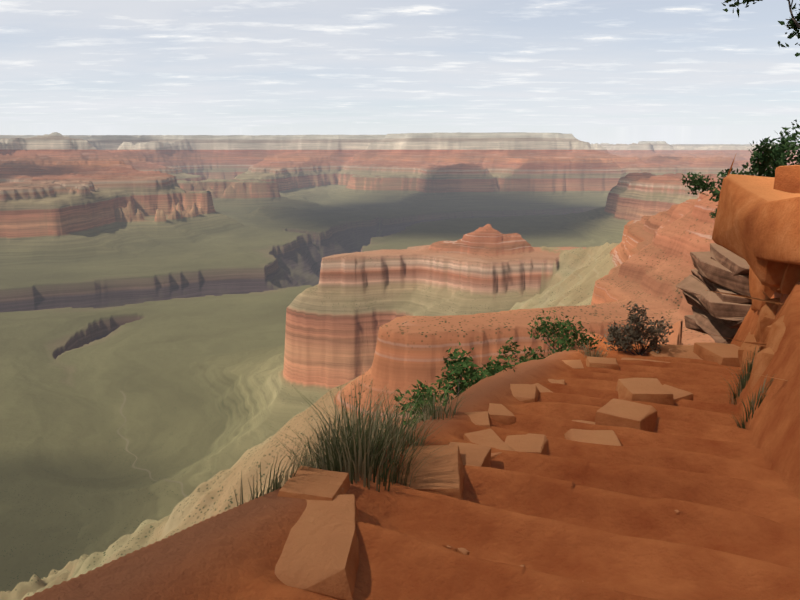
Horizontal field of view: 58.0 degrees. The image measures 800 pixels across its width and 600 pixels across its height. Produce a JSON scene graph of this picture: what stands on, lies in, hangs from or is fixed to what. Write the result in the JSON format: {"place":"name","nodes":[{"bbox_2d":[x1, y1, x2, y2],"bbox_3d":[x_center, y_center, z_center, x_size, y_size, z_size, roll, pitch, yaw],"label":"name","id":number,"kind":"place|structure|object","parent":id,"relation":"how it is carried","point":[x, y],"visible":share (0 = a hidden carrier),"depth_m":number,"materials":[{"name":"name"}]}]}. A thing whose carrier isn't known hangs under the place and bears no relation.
{"place":"outdoors","nodes":[
{"label":"outdoors","id":0,"kind":"place"},
{"bbox_2d":[0,132,799,599],"bbox_3d":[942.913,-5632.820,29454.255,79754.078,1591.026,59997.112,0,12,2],"label":"canyon terrain","id":1,"kind":"structure","parent":0,"point":[206,304],"depth_m":1907.28,"materials":[{"name":"orange stone"}]},
{"bbox_2d":[117,391,187,496],"bbox_3d":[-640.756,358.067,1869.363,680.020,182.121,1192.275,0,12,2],"label":"tonto wash","id":2,"kind":"object","parent":1,"relation":"on","point":[127,440],"visible":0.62,"depth_m":1962.98},
{"bbox_2d":[210,340,773,515],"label":"green grass tufts","id":3,"kind":"object","parent":1,"relation":"on","point":[336,466],"visible":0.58,"depth_m":4.04,"materials":[{"name":"green plant"}]},
{"bbox_2d":[393,310,598,426],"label":"bushes","id":4,"kind":"object","parent":1,"relation":"on","point":[471,373],"visible":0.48,"depth_m":8.55,"materials":[{"name":"green plant"}]},
{"bbox_2d":[275,342,739,599],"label":"rocks","id":5,"kind":"object","parent":1,"relation":"on","point":[320,554],"visible":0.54,"depth_m":4.16,"materials":[{"name":"stone"}]},
{"bbox_2d":[414,310,666,422],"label":"shrubs","id":6,"kind":"object","parent":1,"relation":"on","point":[642,350],"visible":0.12,"depth_m":11.57,"materials":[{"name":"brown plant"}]},
{"bbox_2d":[598,301,673,352],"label":"dry bush twigs","id":7,"kind":"object","parent":1,"relation":"on","point":[615,330],"visible":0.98,"depth_m":11.57,"materials":[{"name":"plant"}]},
{"bbox_2d":[676,243,751,343],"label":"rocks","id":8,"kind":"object","parent":1,"relation":"on","point":[719,268],"visible":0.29,"depth_m":28.97,"materials":[{"name":"stone"}]},
{"bbox_2d":[704,155,799,393],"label":"rock outcrop","id":9,"kind":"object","parent":1,"relation":"on","point":[757,224],"depth_m":8.73,"materials":[{"name":"stone"}]},
{"bbox_2d":[0,0,799,144],"label":"sky","id":10,"kind":"structure","parent":0,"point":[592,71],"materials":[{"name":"white"}]},
{"bbox_2d":[681,0,799,217],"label":"juniper","id":11,"kind":"object","parent":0,"point":[774,157],"depth_m":14.17,"materials":[{"name":"green plant"}]}
]}

